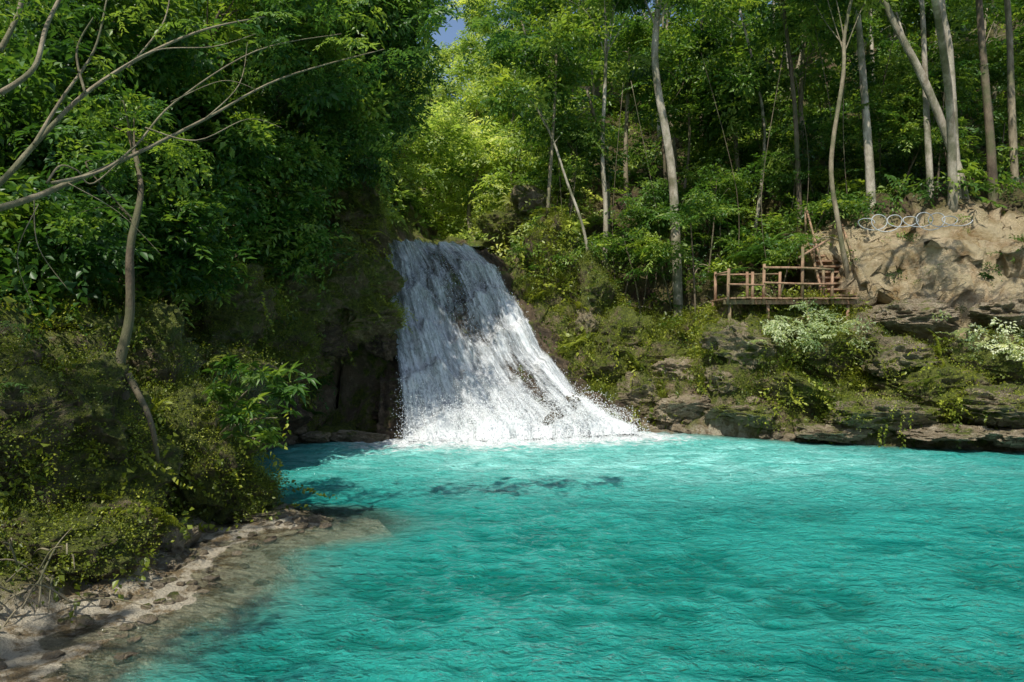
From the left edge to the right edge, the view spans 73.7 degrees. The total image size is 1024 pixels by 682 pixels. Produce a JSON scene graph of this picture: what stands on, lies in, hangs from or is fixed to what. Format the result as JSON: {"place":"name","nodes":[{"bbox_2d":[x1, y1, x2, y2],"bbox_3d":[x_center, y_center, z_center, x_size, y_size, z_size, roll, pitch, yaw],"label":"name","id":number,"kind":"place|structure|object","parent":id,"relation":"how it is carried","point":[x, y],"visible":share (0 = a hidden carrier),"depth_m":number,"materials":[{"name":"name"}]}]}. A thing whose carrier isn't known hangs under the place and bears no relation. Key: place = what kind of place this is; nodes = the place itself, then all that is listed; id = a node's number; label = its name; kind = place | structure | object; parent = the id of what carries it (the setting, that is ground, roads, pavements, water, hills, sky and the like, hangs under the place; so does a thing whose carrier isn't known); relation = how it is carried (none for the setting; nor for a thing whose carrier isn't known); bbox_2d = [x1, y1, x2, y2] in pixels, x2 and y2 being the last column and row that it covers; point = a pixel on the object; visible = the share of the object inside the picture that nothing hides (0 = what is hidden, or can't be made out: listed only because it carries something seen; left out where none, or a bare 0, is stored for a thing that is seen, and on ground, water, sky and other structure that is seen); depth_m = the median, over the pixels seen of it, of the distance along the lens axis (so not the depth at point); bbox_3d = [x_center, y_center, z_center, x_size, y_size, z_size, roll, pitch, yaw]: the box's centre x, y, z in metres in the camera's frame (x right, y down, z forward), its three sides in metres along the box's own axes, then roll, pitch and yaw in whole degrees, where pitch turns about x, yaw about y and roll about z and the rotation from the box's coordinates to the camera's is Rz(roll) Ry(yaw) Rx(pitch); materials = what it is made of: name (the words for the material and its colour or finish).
{"place":"outdoors","nodes":[
{"label":"outdoors","id":0,"kind":"place"},
{"bbox_2d":[0,0,1023,681],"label":"terrain","id":1,"kind":"structure","parent":0,"point":[958,252],"depth_m":21.80,"materials":[{"name":"stone"}]},
{"bbox_2d":[0,365,92,491],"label":"mossy boulder","id":2,"kind":"object","parent":1,"relation":"on","point":[17,398],"visible":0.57,"depth_m":8.39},
{"bbox_2d":[0,435,99,510],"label":"mossy boulder","id":3,"kind":"object","parent":1,"relation":"on","point":[68,469],"visible":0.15,"depth_m":8.58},
{"bbox_2d":[0,507,136,582],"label":"mossy boulder","id":4,"kind":"object","parent":1,"relation":"on","point":[124,559],"visible":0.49,"depth_m":7.84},
{"bbox_2d":[0,18,158,198],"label":"jungle tree","id":5,"kind":"object","parent":1,"relation":"on","point":[15,69],"visible":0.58,"depth_m":12.01,"materials":[{"name":"green plant"}]},
{"bbox_2d":[0,156,163,328],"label":"jungle tree","id":6,"kind":"object","parent":1,"relation":"on","point":[67,260],"visible":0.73,"depth_m":10.95,"materials":[{"name":"green plant"}]},
{"bbox_2d":[57,348,152,464],"bbox_3d":[-6.008,1.018,9.423,1.875,1.846,2.031,0,0,0],"label":"mossy boulder","id":7,"kind":"object","parent":1,"relation":"on","point":[117,437],"visible":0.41,"depth_m":9.05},
{"bbox_2d":[68,492,165,554],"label":"mossy boulder","id":8,"kind":"object","parent":1,"relation":"on","point":[125,498],"visible":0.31,"depth_m":8.75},
{"bbox_2d":[0,46,235,300],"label":"jungle tree","id":9,"kind":"object","parent":1,"relation":"on","point":[146,159],"visible":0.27,"depth_m":12.69,"materials":[{"name":"green plant"}]},
{"bbox_2d":[71,425,183,506],"bbox_3d":[-5.660,1.872,9.579,1.827,1.503,1.762,0,0,0],"label":"mossy boulder","id":10,"kind":"object","parent":1,"relation":"on","point":[111,473],"visible":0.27,"depth_m":9.40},
{"bbox_2d":[43,61,214,460],"bbox_3d":[-5.716,-1.166,10.241,2.499,6.104,1.816,0,0,0],"label":"gnarled tree","id":11,"kind":"object","parent":10,"relation":"on","point":[130,137],"visible":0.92,"depth_m":10.03,"materials":[{"name":"green plant"}]},
{"bbox_2d":[0,0,264,311],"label":"jungle tree","id":12,"kind":"object","parent":1,"relation":"on","point":[156,13],"visible":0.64,"depth_m":13.85,"materials":[{"name":"green plant"}]},
{"bbox_2d":[17,2,264,298],"bbox_3d":[-9.018,-4.163,16.577,5.247,8.168,6.933,0,0,0],"label":"jungle tree","id":13,"kind":"object","parent":1,"relation":"on","point":[203,105],"visible":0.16,"depth_m":16.18,"materials":[{"name":"green plant"}]},
{"bbox_2d":[116,302,206,390],"bbox_3d":[-6.526,0.532,12.331,2.346,2.491,1.798,0,0,37],"label":"mossy boulder","id":14,"kind":"object","parent":1,"relation":"on","point":[171,332],"visible":0.28,"depth_m":11.80,"materials":[{"name":"plant"}]},
{"bbox_2d":[0,212,326,619],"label":"moss carpet","id":15,"kind":"object","parent":1,"relation":"on","point":[8,299],"visible":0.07,"depth_m":10.38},
{"bbox_2d":[76,168,260,327],"bbox_3d":[-7.679,-1.843,14.969,3.880,3.205,5.079,0,0,-35],"label":"jungle tree","id":16,"kind":"object","parent":1,"relation":"on","point":[196,247],"visible":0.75,"depth_m":14.30,"materials":[{"name":"green plant"}]},
{"bbox_2d":[77,90,299,301],"bbox_3d":[-7.748,-2.816,16.197,4.969,5.676,5.168,0,0,0],"label":"jungle tree","id":17,"kind":"object","parent":1,"relation":"on","point":[238,151],"visible":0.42,"depth_m":16.18,"materials":[{"name":"green plant"}]},
{"bbox_2d":[144,379,262,524],"bbox_3d":[-5.391,1.954,11.459,2.197,2.619,2.208,0,0,-38],"label":"mossy boulder","id":18,"kind":"object","parent":1,"relation":"on","point":[197,498],"visible":0.34,"depth_m":10.99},
{"bbox_2d":[200,354,320,449],"bbox_3d":[-4.019,0.973,10.719,1.991,1.529,1.418,0,0,0],"label":"broadleaf shrub","id":19,"kind":"object","parent":18,"relation":"on","point":[233,417],"visible":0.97,"depth_m":10.59,"materials":[{"name":"green plant"}]},
{"bbox_2d":[76,0,333,298],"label":"jungle tree","id":20,"kind":"object","parent":1,"relation":"on","point":[256,97],"visible":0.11,"depth_m":18.24,"materials":[{"name":"green plant"}]},
{"bbox_2d":[145,263,277,348],"bbox_3d":[-7.842,-0.608,17.926,3.086,2.865,2.460,0,0,0],"label":"cliff rock","id":21,"kind":"object","parent":1,"relation":"on","point":[250,308],"visible":0.45,"depth_m":17.30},
{"bbox_2d":[0,16,438,328],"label":"jungle undergrowth","id":22,"kind":"object","parent":1,"relation":"on","point":[69,285],"visible":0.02,"depth_m":10.61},
{"bbox_2d":[194,346,281,430],"bbox_3d":[-6.686,1.163,14.982,2.688,2.101,2.335,0,0,18],"label":"mossy boulder","id":23,"kind":"object","parent":1,"relation":"on","point":[255,390],"visible":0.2,"depth_m":14.77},
{"bbox_2d":[211,461,279,523],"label":"mossy boulder","id":24,"kind":"object","parent":1,"relation":"on","point":[219,517],"visible":0.2,"depth_m":11.47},
{"bbox_2d":[135,0,372,308],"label":"jungle tree","id":25,"kind":"object","parent":1,"relation":"on","point":[305,7],"visible":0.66,"depth_m":16.39,"materials":[{"name":"green plant"}]},
{"bbox_2d":[170,110,343,291],"bbox_3d":[-7.507,-3.373,18.205,5.739,5.708,4.614,0,0,0],"label":"jungle tree","id":26,"kind":"object","parent":1,"relation":"on","point":[296,165],"visible":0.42,"depth_m":18.13,"materials":[{"name":"green plant"}]},
{"bbox_2d":[0,0,537,305],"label":"overhanging bare tree","id":27,"kind":"object","parent":1,"relation":"on","point":[58,6],"visible":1,"depth_m":9.02,"materials":[{"name":"beige plant"}]},
{"bbox_2d":[177,1,372,190],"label":"jungle tree","id":28,"kind":"object","parent":1,"relation":"on","point":[304,80],"visible":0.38,"depth_m":17.91,"materials":[{"name":"green plant"}]},
{"bbox_2d":[245,273,316,360],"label":"cliff rock","id":29,"kind":"object","parent":1,"relation":"on","point":[294,336],"visible":0.2,"depth_m":19.96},
{"bbox_2d":[213,181,355,306],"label":"jungle tree","id":30,"kind":"object","parent":1,"relation":"on","point":[290,235],"visible":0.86,"depth_m":18.69,"materials":[{"name":"green plant"}]},
{"bbox_2d":[257,253,343,333],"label":"cliff rock","id":31,"kind":"object","parent":1,"relation":"on","point":[329,304],"visible":0.27,"depth_m":20.38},
{"bbox_2d":[301,223,376,324],"bbox_3d":[-5.687,-1.932,22.294,2.997,3.864,3.222,0,0,0],"label":"cliff rock","id":32,"kind":"object","parent":1,"relation":"on","point":[349,279],"visible":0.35,"depth_m":21.26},
{"bbox_2d":[265,98,420,218],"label":"jungle tree","id":33,"kind":"object","parent":1,"relation":"on","point":[359,145],"visible":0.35,"depth_m":20.88,"materials":[{"name":"green plant"}]},
{"bbox_2d":[256,0,439,206],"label":"jungle tree","id":34,"kind":"object","parent":1,"relation":"on","point":[394,101],"visible":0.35,"depth_m":19.95,"materials":[{"name":"green plant"}]},
{"bbox_2d":[313,165,391,257],"bbox_3d":[-5.651,-4.419,24.069,3.004,3.436,2.872,0,0,0],"label":"cliff rock","id":35,"kind":"object","parent":1,"relation":"on","point":[367,198],"visible":0.46,"depth_m":23.05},
{"bbox_2d":[278,0,457,192],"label":"jungle tree","id":36,"kind":"object","parent":1,"relation":"on","point":[396,32],"visible":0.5,"depth_m":19.83,"materials":[{"name":"green plant"}]},
{"bbox_2d":[340,298,403,344],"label":"cliff rock","id":37,"kind":"object","parent":1,"relation":"on","point":[363,324],"visible":0.66,"depth_m":21.34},
{"bbox_2d":[314,72,434,167],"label":"jungle tree","id":38,"kind":"object","parent":1,"relation":"on","point":[406,123],"visible":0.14,"depth_m":25.03,"materials":[{"name":"green plant"}]},
{"bbox_2d":[318,25,453,168],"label":"jungle tree","id":39,"kind":"object","parent":1,"relation":"on","point":[416,76],"visible":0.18,"depth_m":24.18,"materials":[{"name":"green plant"}]},
{"bbox_2d":[0,192,842,626],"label":"fallen branches","id":40,"kind":"object","parent":1,"relation":"on","point":[50,588],"visible":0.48,"depth_m":7.13,"materials":[{"name":"wood"}]},
{"bbox_2d":[378,97,489,209],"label":"valley tree","id":41,"kind":"object","parent":1,"relation":"on","point":[409,161],"visible":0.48,"depth_m":32.44,"materials":[{"name":"green plant"}]},
{"bbox_2d":[270,47,623,285],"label":"valley undergrowth","id":42,"kind":"object","parent":1,"relation":"on","point":[426,201],"visible":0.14,"depth_m":31.15,"materials":[{"name":"plant"}]},
{"bbox_2d":[432,51,525,216],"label":"valley tree","id":43,"kind":"object","parent":1,"relation":"on","point":[459,70],"visible":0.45,"depth_m":44.97,"materials":[{"name":"green plant"}]},
{"bbox_2d":[428,122,535,238],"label":"valley tree","id":44,"kind":"object","parent":1,"relation":"on","point":[473,199],"visible":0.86,"depth_m":33.40,"materials":[{"name":"green plant"}]},
{"bbox_2d":[459,0,562,169],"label":"tropical tree","id":45,"kind":"object","parent":1,"relation":"on","point":[482,54],"visible":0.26,"depth_m":34.81,"materials":[{"name":"green plant"}]},
{"bbox_2d":[377,246,645,438],"bbox_3d":[0.369,-0.209,23.952,11.526,7.017,7.181,0,0,0],"label":"waterfall rock face","id":46,"kind":"object","parent":1,"relation":"on","point":[390,395],"visible":0.31,"depth_m":23.95},
{"bbox_2d":[0,371,1022,669],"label":"shore stones","id":47,"kind":"object","parent":1,"relation":"on","point":[80,621],"visible":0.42,"depth_m":9.20,"materials":[{"name":"stone"}]},
{"bbox_2d":[0,172,1023,622],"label":"shrubs","id":48,"kind":"object","parent":1,"relation":"on","point":[92,442],"visible":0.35,"depth_m":12.21,"materials":[{"name":"plant"}]},
{"bbox_2d":[447,116,578,187],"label":"valley tree","id":49,"kind":"object","parent":1,"relation":"on","point":[526,165],"visible":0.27,"depth_m":35.17,"materials":[{"name":"green plant"}]},
{"bbox_2d":[31,0,1023,228],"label":"distant forest","id":50,"kind":"object","parent":1,"relation":"on","point":[735,35],"visible":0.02,"depth_m":47.94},
{"bbox_2d":[475,63,611,251],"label":"tropical tree","id":51,"kind":"object","parent":1,"relation":"on","point":[513,84],"visible":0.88,"depth_m":26.45,"materials":[{"name":"green plant"}]},
{"bbox_2d":[483,3,614,214],"bbox_3d":[1.420,-8.446,26.823,5.226,8.453,5.278,0,0,0],"label":"tropical tree","id":52,"kind":"object","parent":1,"relation":"on","point":[566,37],"visible":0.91,"depth_m":26.78,"materials":[{"name":"green plant"}]},
{"bbox_2d":[511,86,661,253],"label":"tropical tree","id":53,"kind":"object","parent":1,"relation":"on","point":[596,129],"visible":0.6,"depth_m":28.84,"materials":[{"name":"green plant"}]},
{"bbox_2d":[518,0,654,269],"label":"tropical tree","id":54,"kind":"object","parent":1,"relation":"on","point":[547,6],"visible":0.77,"depth_m":27.50,"materials":[{"name":"green plant"}]},
{"bbox_2d":[576,249,617,314],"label":"limestone rock","id":55,"kind":"object","parent":1,"relation":"on","point":[585,277],"visible":0.41,"depth_m":25.61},
{"bbox_2d":[573,226,665,314],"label":"sapling tree","id":56,"kind":"object","parent":1,"relation":"on","point":[605,240],"visible":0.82,"depth_m":26.31,"materials":[{"name":"green plant"}]},
{"bbox_2d":[593,305,659,365],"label":"limestone rock","id":57,"kind":"object","parent":1,"relation":"on","point":[613,326],"visible":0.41,"depth_m":24.59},
{"bbox_2d":[612,371,661,413],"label":"limestone rock","id":58,"kind":"object","parent":1,"relation":"on","point":[635,399],"visible":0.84,"depth_m":23.47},
{"bbox_2d":[583,12,691,197],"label":"tropical tree","id":59,"kind":"object","parent":1,"relation":"on","point":[615,65],"visible":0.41,"depth_m":34.16,"materials":[{"name":"green plant"}]},
{"bbox_2d":[603,158,678,295],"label":"sapling tree","id":60,"kind":"object","parent":1,"relation":"on","point":[634,208],"visible":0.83,"depth_m":27.02,"materials":[{"name":"green plant"}]},
{"bbox_2d":[606,237,698,311],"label":"sapling tree","id":61,"kind":"object","parent":1,"relation":"on","point":[650,259],"visible":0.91,"depth_m":26.09,"materials":[{"name":"green plant"}]},
{"bbox_2d":[624,0,712,321],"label":"tropical tree","id":62,"kind":"object","parent":1,"relation":"on","point":[675,233],"visible":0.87,"depth_m":26.66,"materials":[{"name":"grey plant"}]},
{"bbox_2d":[618,23,764,215],"bbox_3d":[7.491,-9.653,30.837,7.143,9.647,5.250,0,0,-21],"label":"tropical tree","id":63,"kind":"object","parent":1,"relation":"on","point":[685,49],"visible":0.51,"depth_m":30.48,"materials":[{"name":"green plant"}]},
{"bbox_2d":[643,182,748,313],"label":"sapling tree","id":64,"kind":"object","parent":1,"relation":"on","point":[702,207],"visible":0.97,"depth_m":24.60,"materials":[{"name":"green plant"}]},
{"bbox_2d":[633,45,763,204],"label":"tropical tree","id":65,"kind":"object","parent":1,"relation":"on","point":[699,145],"visible":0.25,"depth_m":31.83,"materials":[{"name":"green plant"}]},
{"bbox_2d":[649,52,786,223],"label":"tropical tree","id":66,"kind":"object","parent":1,"relation":"on","point":[699,96],"visible":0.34,"depth_m":30.62,"materials":[{"name":"green plant"}]},
{"bbox_2d":[661,0,797,243],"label":"tropical tree","id":67,"kind":"object","parent":1,"relation":"on","point":[744,77],"visible":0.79,"depth_m":29.29,"materials":[{"name":"green plant"}]},
{"bbox_2d":[703,402,778,429],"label":"boulder","id":68,"kind":"object","parent":1,"relation":"on","point":[734,413],"visible":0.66,"depth_m":20.97,"materials":[{"name":"stone"}]},
{"bbox_2d":[699,310,796,369],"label":"boulder","id":69,"kind":"object","parent":1,"relation":"on","point":[723,337],"visible":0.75,"depth_m":21.89,"materials":[{"name":"stone"}]},
{"bbox_2d":[711,102,788,202],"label":"sapling tree","id":70,"kind":"object","parent":1,"relation":"on","point":[738,123],"visible":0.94,"depth_m":29.49,"materials":[{"name":"green plant"}]},
{"bbox_2d":[506,19,1023,353],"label":"forest undergrowth","id":71,"kind":"object","parent":1,"relation":"on","point":[564,258],"visible":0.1,"depth_m":28.47,"materials":[{"name":"plant"}]},
{"bbox_2d":[507,199,1023,447],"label":"bank moss","id":72,"kind":"object","parent":1,"relation":"on","point":[661,318],"visible":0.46,"depth_m":24.32,"materials":[{"name":"plant"}]},
{"bbox_2d":[700,0,838,228],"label":"tropical tree","id":73,"kind":"object","parent":1,"relation":"on","point":[788,23],"visible":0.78,"depth_m":27.14,"materials":[{"name":"green plant"}]},
{"bbox_2d":[710,238,858,364],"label":"wooden viewing platform","id":74,"kind":"structure","parent":1,"relation":"on","point":[763,299],"depth_m":22.01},
{"bbox_2d":[743,147,826,226],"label":"sapling tree","id":75,"kind":"object","parent":1,"relation":"on","point":[778,172],"visible":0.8,"depth_m":27.65,"materials":[{"name":"green plant"}]},
{"bbox_2d":[748,369,843,407],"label":"boulder","id":76,"kind":"object","parent":1,"relation":"on","point":[798,383],"visible":0.55,"depth_m":20.91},
{"bbox_2d":[596,48,1023,284],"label":"hillside shrubs","id":77,"kind":"object","parent":1,"relation":"on","point":[896,164],"visible":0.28,"depth_m":28.34,"materials":[{"name":"plant"}]},
{"bbox_2d":[774,103,846,199],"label":"sapling tree","id":78,"kind":"object","parent":1,"relation":"on","point":[812,132],"visible":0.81,"depth_m":27.52,"materials":[{"name":"green plant"}]},
{"bbox_2d":[748,298,875,362],"bbox_3d":[9.289,-0.283,21.126,3.912,2.022,2.287,0,0,0],"label":"pale bush","id":79,"kind":"object","parent":1,"relation":"on","point":[805,330],"visible":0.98,"depth_m":20.94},
{"bbox_2d":[741,3,888,198],"bbox_3d":[12.796,-9.805,29.245,5.924,8.705,6.438,0,0,0],"label":"tropical tree","id":80,"kind":"object","parent":1,"relation":"on","point":[829,44],"visible":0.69,"depth_m":29.14,"materials":[{"name":"green plant"}]},
{"bbox_2d":[784,332,856,379],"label":"boulder","id":81,"kind":"object","parent":1,"relation":"on","point":[827,363],"visible":0.41,"depth_m":21.24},
{"bbox_2d":[775,190,876,230],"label":"sapling tree","id":82,"kind":"object","parent":1,"relation":"on","point":[826,207],"visible":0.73,"depth_m":24.85,"materials":[{"name":"green plant"}]},
{"bbox_2d":[768,0,897,278],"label":"tropical tree","id":83,"kind":"object","parent":1,"relation":"on","point":[869,5],"visible":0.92,"depth_m":23.30,"materials":[{"name":"plant"}]},
{"bbox_2d":[790,2,875,207],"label":"tropical tree","id":84,"kind":"object","parent":1,"relation":"on","point":[869,161],"visible":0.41,"depth_m":25.50,"materials":[{"name":"grey plant"}]},
{"bbox_2d":[794,423,874,442],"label":"boulder","id":85,"kind":"object","parent":1,"relation":"on","point":[832,432],"visible":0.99,"depth_m":19.61,"materials":[{"name":"stone"}]},
{"bbox_2d":[817,94,908,192],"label":"sapling tree","id":86,"kind":"object","parent":1,"relation":"on","point":[876,131],"visible":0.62,"depth_m":26.12,"materials":[{"name":"green plant"}]},
{"bbox_2d":[778,0,969,198],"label":"tropical tree","id":87,"kind":"object","parent":1,"relation":"on","point":[922,78],"visible":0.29,"depth_m":24.31,"materials":[{"name":"grey plant"}]},
{"bbox_2d":[822,396,943,430],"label":"boulder","id":88,"kind":"object","parent":1,"relation":"on","point":[879,410],"visible":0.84,"depth_m":19.26,"materials":[{"name":"stone"}]},
{"bbox_2d":[860,336,941,378],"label":"boulder","id":89,"kind":"object","parent":1,"relation":"on","point":[900,350],"visible":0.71,"depth_m":20.19,"materials":[{"name":"stone"}]},
{"bbox_2d":[844,1,962,88],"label":"tropical tree","id":90,"kind":"object","parent":1,"relation":"on","point":[883,52],"visible":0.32,"depth_m":33.66,"materials":[{"name":"green plant"}]},
{"bbox_2d":[866,297,960,339],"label":"boulder","id":91,"kind":"object","parent":1,"relation":"on","point":[911,318],"visible":0.8,"depth_m":20.92,"materials":[{"name":"stone"}]},
{"bbox_2d":[873,117,981,195],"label":"sapling tree","id":92,"kind":"object","parent":1,"relation":"on","point":[899,147],"visible":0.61,"depth_m":25.77,"materials":[{"name":"green plant"}]},
{"bbox_2d":[868,364,993,414],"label":"boulder","id":93,"kind":"object","parent":1,"relation":"on","point":[881,383],"visible":0.49,"depth_m":19.48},
{"bbox_2d":[931,0,957,212],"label":"leaning tree","id":94,"kind":"object","parent":1,"relation":"on","point":[952,200],"visible":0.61,"depth_m":23.27,"materials":[{"name":"grey plant"}]},
{"bbox_2d":[896,423,992,440],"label":"boulder","id":95,"kind":"object","parent":1,"relation":"on","point":[935,432],"visible":0.93,"depth_m":18.54,"materials":[{"name":"stone"}]},
{"bbox_2d":[899,59,990,189],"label":"sapling tree","id":96,"kind":"object","parent":1,"relation":"on","point":[958,77],"visible":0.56,"depth_m":25.80,"materials":[{"name":"green plant"}]},
{"bbox_2d":[915,0,1023,117],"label":"tropical tree","id":97,"kind":"object","parent":1,"relation":"on","point":[1018,13],"visible":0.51,"depth_m":31.10,"materials":[{"name":"green plant"}]},
{"bbox_2d":[932,309,1023,362],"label":"pale bush","id":98,"kind":"object","parent":1,"relation":"on","point":[1008,341],"visible":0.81,"depth_m":19.43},
{"bbox_2d":[933,328,1023,382],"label":"boulder","id":99,"kind":"object","parent":1,"relation":"on","point":[1003,368],"visible":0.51,"depth_m":19.85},
{"bbox_2d":[947,383,1023,426],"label":"boulder","id":100,"kind":"object","parent":1,"relation":"on","point":[1003,414],"visible":0.71,"depth_m":18.60,"materials":[{"name":"stone"}]},
{"bbox_2d":[975,0,998,200],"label":"tropical tree","id":101,"kind":"object","parent":1,"relation":"on","point":[991,158],"visible":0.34,"depth_m":25.10,"materials":[{"name":"brown plant"}]},
{"bbox_2d":[967,297,1023,327],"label":"boulder","id":102,"kind":"object","parent":1,"relation":"on","point":[1008,310],"visible":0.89,"depth_m":19.96,"materials":[{"name":"stone"}]},
{"bbox_2d":[1004,0,1019,185],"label":"tropical tree","id":103,"kind":"object","parent":1,"relation":"on","point":[1012,136],"visible":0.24,"depth_m":25.91,"materials":[{"name":"beige plant"}]},
{"bbox_2d":[385,239,654,447],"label":"waterfall","id":104,"kind":"structure","parent":0,"point":[448,392],"depth_m":22.45,"materials":[{"name":"liquid"}]},
{"bbox_2d":[39,431,1023,681],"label":"pool water","id":105,"kind":"structure","parent":0,"point":[666,557],"depth_m":8.90,"materials":[{"name":"liquid"}]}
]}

